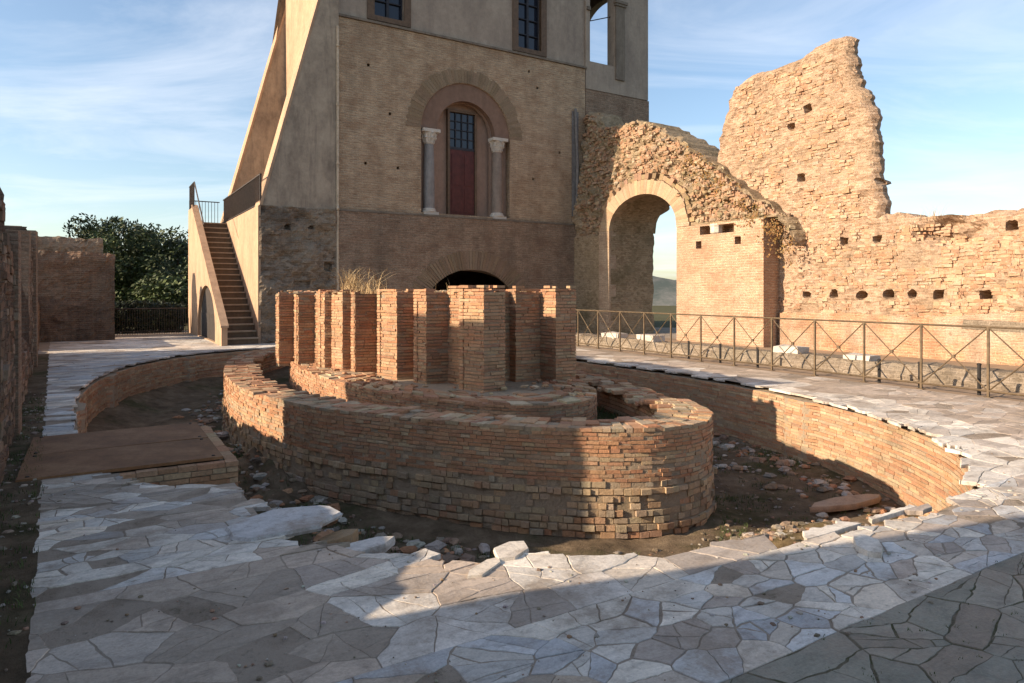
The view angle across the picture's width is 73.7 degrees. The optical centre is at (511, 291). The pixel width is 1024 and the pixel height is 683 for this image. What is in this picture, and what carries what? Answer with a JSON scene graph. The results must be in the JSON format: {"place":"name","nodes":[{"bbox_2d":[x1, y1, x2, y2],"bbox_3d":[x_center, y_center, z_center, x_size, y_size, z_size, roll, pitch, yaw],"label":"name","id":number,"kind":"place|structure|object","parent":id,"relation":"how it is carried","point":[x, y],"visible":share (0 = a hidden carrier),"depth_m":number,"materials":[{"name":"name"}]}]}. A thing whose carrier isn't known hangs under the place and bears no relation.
{"place":"outdoors","nodes":[
{"label":"outdoors","id":0,"kind":"place"},
{"bbox_2d":[37,473,278,579],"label":"paving stones","id":1,"kind":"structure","parent":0,"point":[50,554],"depth_m":4.83,"materials":[{"name":"grey stone"}]},
{"bbox_2d":[225,505,342,541],"bbox_3d":[-1.625,1.648,4.897,0.806,0.040,0.576,0,0,-32],"label":"marble slab","id":2,"kind":"object","parent":1,"relation":"on","point":[290,521],"depth_m":4.82,"materials":[{"name":"white stone"}]},
{"bbox_2d":[87,376,918,562],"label":"pit floor","id":3,"kind":"structure","parent":0,"point":[164,405],"depth_m":8.58,"materials":[{"name":"brown soil"}]},
{"bbox_2d":[110,426,238,487],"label":"brick plinth","id":4,"kind":"structure","parent":3,"relation":"on","point":[224,470],"depth_m":6.61,"materials":[{"name":"brown brick"}]},
{"bbox_2d":[26,422,207,455],"bbox_3d":[-4.405,1.651,7.685,1.684,0.054,1.017,0,0,-32],"label":"cover panel","id":5,"kind":"object","parent":4,"relation":"on","point":[111,438],"visible":0.92,"depth_m":7.62,"materials":[{"name":"wood"}]},
{"bbox_2d":[15,438,222,481],"bbox_3d":[-3.861,1.651,6.798,1.683,0.054,1.033,0,0,-32],"label":"cover panel","id":6,"kind":"object","parent":4,"relation":"on","point":[100,460],"visible":0.98,"depth_m":6.70,"materials":[{"name":"wood"}]},
{"bbox_2d":[318,529,358,543],"bbox_3d":[-1.249,1.810,4.931,0.148,0.120,0.337,0,0,35],"label":"stone block","id":7,"kind":"object","parent":3,"relation":"on","point":[347,535],"depth_m":4.92,"materials":[{"name":"beige stone"}]},
{"bbox_2d":[221,285,716,538],"bbox_3d":[-2.082,1.273,12.876,6.202,2.753,13.546,0,0,-32],"label":"oval fountain","id":8,"kind":"object","parent":3,"relation":"on","point":[474,407],"visible":1,"depth_m":8.66,"materials":[{"name":"brick"}]},
{"bbox_2d":[324,265,450,293],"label":"dry grass","id":9,"kind":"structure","parent":8,"relation":"on","point":[351,285],"depth_m":12.34,"materials":[{"name":"plant"}]},
{"bbox_2d":[172,390,917,563],"bbox_3d":[-1.601,2.294,12.209,10.264,0.984,16.791,0,0,-32],"label":"rubble","id":10,"kind":"object","parent":3,"relation":"on","point":[438,545],"visible":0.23,"depth_m":8.41,"materials":[{"name":"stone"}]},
{"bbox_2d":[233,405,881,559],"bbox_3d":[-1.167,2.295,10.621,13.333,0.934,10.453,0,0,31],"label":"rubble","id":11,"kind":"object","parent":3,"relation":"on","point":[604,414],"depth_m":8.75,"materials":[{"name":"stone"}]},
{"bbox_2d":[741,522,864,548],"bbox_3d":[2.132,2.303,5.611,4.700,0.970,1.900,0,0,-31],"label":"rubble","id":12,"kind":"object","parent":3,"relation":"on","point":[778,543],"visible":0.02,"depth_m":5.21,"materials":[{"name":"beige stone"}]},
{"bbox_2d":[810,494,880,512],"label":"stone beam","id":13,"kind":"structure","parent":3,"relation":"on","point":[850,502],"depth_m":8.46,"materials":[{"name":"beige stone"}]},
{"bbox_2d":[0,0,1023,279],"label":"sky","id":14,"kind":"structure","parent":0,"point":[109,108],"materials":[{"name":"blue"}]},
{"bbox_2d":[25,335,1023,682],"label":"pavement","id":15,"kind":"structure","parent":0,"point":[217,573],"depth_m":3.75,"materials":[{"name":"grey stone"}]},
{"bbox_2d":[188,181,258,345],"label":"staircase","id":16,"kind":"structure","parent":15,"relation":"on","point":[219,312],"depth_m":24.42,"materials":[{"name":"stone"}]},
{"bbox_2d":[201,286,214,340],"bbox_3d":[-10.547,0.700,23.796,0.080,1.840,4.280,0,0,-32],"label":"door","id":17,"kind":"structure","parent":16,"relation":"in","point":[207,309],"depth_m":23.92,"materials":[{"name":"grey wood"}]},
{"bbox_2d":[346,536,394,553],"bbox_3d":[-0.977,1.710,4.537,0.452,0.081,0.225,0,0,-31],"label":"marble slab","id":18,"kind":"object","parent":15,"relation":"on","point":[380,544],"depth_m":4.54,"materials":[{"name":"white stone"}]},
{"bbox_2d":[467,557,500,578],"bbox_3d":[-0.165,1.656,4.075,0.105,0.040,0.347,0,0,28],"label":"marble slab","id":19,"kind":"object","parent":15,"relation":"on","point":[483,568],"depth_m":4.04,"materials":[{"name":"white stone"}]},
{"bbox_2d":[0,392,1017,682],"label":"gravel","id":20,"kind":"structure","parent":15,"relation":"on","point":[258,678],"depth_m":3.88,"materials":[{"name":"grey gravel"}]},
{"bbox_2d":[493,541,528,560],"bbox_3d":[-0.002,1.647,4.330,0.224,0.035,0.272,0,0,-12],"label":"stone block","id":21,"kind":"object","parent":15,"relation":"on","point":[511,550],"depth_m":4.30,"materials":[{"name":"white stone"}]},
{"bbox_2d":[0,397,1022,682],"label":"weeds","id":22,"kind":"object","parent":15,"relation":"on","point":[20,603],"visible":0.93,"depth_m":4.91,"materials":[{"name":"green plant"}]},
{"bbox_2d":[853,533,882,558],"bbox_3d":[2.299,1.645,4.407,0.160,0.060,0.349,0,0,21],"label":"marble slab","id":23,"kind":"object","parent":15,"relation":"on","point":[867,545],"depth_m":4.35,"materials":[{"name":"white stone"}]},
{"bbox_2d":[31,306,1023,682],"bbox_3d":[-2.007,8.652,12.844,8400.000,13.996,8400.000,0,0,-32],"label":"ground","id":24,"kind":"structure","parent":0,"point":[91,624],"depth_m":3.56,"materials":[{"name":"grey stone"}]},
{"bbox_2d":[0,188,39,484],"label":"boundary wall","id":25,"kind":"structure","parent":24,"relation":"on","point":[19,323],"depth_m":7.75,"materials":[{"name":"brick"}]},
{"bbox_2d":[0,354,48,682],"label":"gutter","id":26,"kind":"object","parent":24,"relation":"on","point":[12,659],"visible":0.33,"depth_m":4.46,"materials":[{"name":"brown soil"}]},
{"bbox_2d":[38,236,102,253],"bbox_3d":[-16.731,-0.160,24.725,3.337,3.720,1.387,0,0,-31],"label":"ruin stump","id":27,"kind":"object","parent":24,"relation":"on","point":[59,243],"visible":0.11,"depth_m":24.54,"materials":[{"name":"brown brick"}]},
{"bbox_2d":[38,250,115,341],"bbox_3d":[-15.135,0.152,23.186,2.865,3.097,1.095,0,0,-32],"label":"brick stub","id":28,"kind":"object","parent":24,"relation":"on","point":[76,295],"visible":0.74,"depth_m":22.94,"materials":[{"name":"brown brick"}]},
{"bbox_2d":[62,212,185,313],"bbox_3d":[-23.599,0.512,40.399,8.605,10.295,9.248,0,0,4],"label":"evergreen tree","id":29,"kind":"object","parent":24,"relation":"on","point":[134,240],"visible":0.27,"depth_m":38.27,"materials":[{"name":"green plant"}]},
{"bbox_2d":[115,298,185,333],"bbox_3d":[-16.418,1.091,27.000,6.369,1.760,1.185,0,0,-32],"label":"clipped hedge","id":30,"kind":"object","parent":24,"relation":"on","point":[137,303],"visible":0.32,"depth_m":27.72,"materials":[{"name":"green plant"}]},
{"bbox_2d":[114,308,187,334],"bbox_3d":[-14.159,1.139,26.742,2.700,1.021,0.042,0,0,-32],"label":"thin railing","id":31,"kind":"object","parent":24,"relation":"on","point":[159,330],"visible":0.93,"depth_m":26.77,"materials":[{"name":"metal"}]},
{"bbox_2d":[130,266,187,325],"bbox_3d":[-17.558,3.083,36.063,6.629,9.158,6.948,0,0,-32],"label":"evergreen tree","id":32,"kind":"object","parent":24,"relation":"on","point":[167,288],"visible":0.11,"depth_m":34.29,"materials":[{"name":"green plant"}]},
{"bbox_2d":[115,225,244,349],"bbox_3d":[-18.333,1.413,38.935,8.523,10.496,7.760,0,0,-31],"label":"evergreen tree","id":33,"kind":"object","parent":24,"relation":"on","point":[171,259],"visible":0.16,"depth_m":37.53,"materials":[{"name":"green plant"}]},
{"bbox_2d":[220,0,648,343],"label":"tower building","id":34,"kind":"structure","parent":24,"relation":"on","point":[439,141],"depth_m":25.56,"materials":[{"name":"brick"}]},
{"bbox_2d":[223,173,261,222],"bbox_3d":[-9.999,-3.290,25.082,0.064,1.040,7.380,0,0,-31],"label":"terrace railing","id":35,"kind":"object","parent":34,"relation":"on","point":[247,196],"visible":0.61,"depth_m":24.48,"materials":[{"name":"metal"}]},
{"bbox_2d":[367,0,410,27],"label":"window","id":36,"kind":"structure","parent":34,"relation":"in","point":[387,11],"depth_m":24.52,"materials":[{"name":"brown glass"}]},
{"bbox_2d":[446,109,476,215],"bbox_3d":[-1.938,-4.900,26.317,1.260,4.140,0.145,0,0,-32],"label":"door","id":37,"kind":"structure","parent":34,"relation":"in","point":[461,126],"depth_m":26.30,"materials":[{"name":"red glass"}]},
{"bbox_2d":[512,0,546,56],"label":"window","id":38,"kind":"structure","parent":34,"relation":"in","point":[526,16],"depth_m":27.67,"materials":[{"name":"brown glass"}]},
{"bbox_2d":[72,349,979,515],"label":"pit wall","id":39,"kind":"structure","parent":24,"relation":"on","point":[903,466],"depth_m":10.95,"materials":[{"name":"brick"}]},
{"bbox_2d":[571,36,1023,365],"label":"ruined wall","id":40,"kind":"structure","parent":24,"relation":"on","point":[798,155],"depth_m":20.17,"materials":[{"name":"brick"}]},
{"bbox_2d":[709,224,723,233],"bbox_3d":[6.598,-2.035,22.011,0.446,0.310,0.453,0,0,-32],"label":"marble fragment","id":41,"kind":"object","parent":40,"relation":"on","point":[715,228],"visible":0.85,"depth_m":21.85,"materials":[{"name":"white stone"}]},
{"bbox_2d":[681,146,795,267],"bbox_3d":[6.980,-2.848,21.469,0.688,4.315,4.380,0,0,-28],"label":"dry ivy","id":42,"kind":"object","parent":40,"relation":"attached to","point":[772,231],"visible":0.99,"depth_m":20.82,"materials":[{"name":"brown plant"}]},
{"bbox_2d":[917,205,946,220],"bbox_3d":[10.599,-2.011,17.117,0.782,0.422,0.751,0,0,32],"label":"dry shrub","id":43,"kind":"object","parent":40,"relation":"on","point":[934,212],"visible":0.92,"depth_m":17.10,"materials":[{"name":"plant"}]},
{"bbox_2d":[652,276,676,305],"bbox_3d":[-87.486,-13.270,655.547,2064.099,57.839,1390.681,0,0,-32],"label":"hills","id":44,"kind":"structure","parent":0,"point":[665,292],"depth_m":824.55,"materials":[{"name":"grey"}]},
{"bbox_2d":[576,333,1023,402],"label":"earth strip","id":45,"kind":"object","parent":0,"point":[956,391],"depth_m":14.93,"materials":[{"name":"brown soil"}]},
{"bbox_2d":[687,341,689,358],"bbox_3d":[4.347,1.435,16.797,0.068,0.470,0.065,0,0,-32],"label":"iron post","id":46,"kind":"object","parent":45,"relation":"on","point":[688,349],"visible":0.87,"depth_m":16.77,"materials":[{"name":"black metal"}]},
{"bbox_2d":[719,344,720,362],"bbox_3d":[4.842,1.435,15.868,0.068,0.470,0.065,0,0,-32],"label":"iron post","id":47,"kind":"object","parent":45,"relation":"on","point":[719,353],"visible":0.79,"depth_m":15.85,"materials":[{"name":"black metal"}]},
{"bbox_2d":[756,347,758,367],"bbox_3d":[5.361,1.435,14.896,0.068,0.470,0.065,0,0,-32],"label":"iron post","id":48,"kind":"object","parent":45,"relation":"on","point":[757,356],"visible":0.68,"depth_m":14.87,"materials":[{"name":"black metal"}]},
{"bbox_2d":[575,332,1023,392],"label":"bench wall","id":49,"kind":"structure","parent":45,"relation":"on","point":[948,374],"depth_m":13.92,"materials":[{"name":"beige stone"}]},
{"bbox_2d":[601,332,628,338],"bbox_3d":[3.084,1.300,20.529,0.432,0.178,0.780,0,0,-31],"label":"marble block","id":50,"kind":"object","parent":49,"relation":"on","point":[616,334],"depth_m":20.29,"materials":[{"name":"white stone"}]},
{"bbox_2d":[636,334,664,341],"bbox_3d":[3.884,1.299,19.204,0.439,0.193,0.738,0,0,-31],"label":"marble block","id":51,"kind":"object","parent":49,"relation":"on","point":[649,337],"depth_m":18.97,"materials":[{"name":"white stone"}]},
{"bbox_2d":[773,344,809,353],"bbox_3d":[6.257,1.296,15.328,0.431,0.189,0.666,0,0,-31],"label":"marble block","id":52,"kind":"object","parent":49,"relation":"on","point":[782,348],"depth_m":15.15,"materials":[{"name":"white stone"}]},
{"bbox_2d":[843,353,880,360],"bbox_3d":[7.133,1.337,13.917,0.436,0.148,0.576,0,0,-32],"label":"marble block","id":53,"kind":"object","parent":49,"relation":"on","point":[857,356],"depth_m":13.78,"materials":[{"name":"white stone"}]},
{"bbox_2d":[575,309,1023,397],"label":"metal fence","id":54,"kind":"object","parent":45,"relation":"on","point":[988,390],"visible":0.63,"depth_m":13.39,"materials":[{"name":"metal"}]},
{"bbox_2d":[877,359,880,382],"bbox_3d":[6.681,1.445,12.421,0.068,0.450,0.065,0,0,-31],"label":"iron post","id":55,"kind":"object","parent":45,"relation":"on","point":[878,370],"visible":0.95,"depth_m":12.40,"materials":[{"name":"black metal"}]},
{"bbox_2d":[918,362,919,387],"bbox_3d":[7.029,1.435,11.767,0.068,0.470,0.065,0,0,-32],"label":"iron post","id":56,"kind":"object","parent":45,"relation":"on","point":[919,373],"visible":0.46,"depth_m":11.75,"materials":[{"name":"black metal"}]},
{"bbox_2d":[977,363,981,394],"bbox_3d":[7.477,1.405,10.927,0.068,0.530,0.065,0,0,-32],"label":"iron post","id":57,"kind":"object","parent":45,"relation":"on","point":[979,376],"visible":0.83,"depth_m":10.91,"materials":[{"name":"black metal"}]},
{"bbox_2d":[730,554,1023,682],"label":"mossy ground","id":58,"kind":"structure","parent":0,"point":[839,666],"depth_m":3.20,"materials":[{"name":"grey stone"}]}
]}

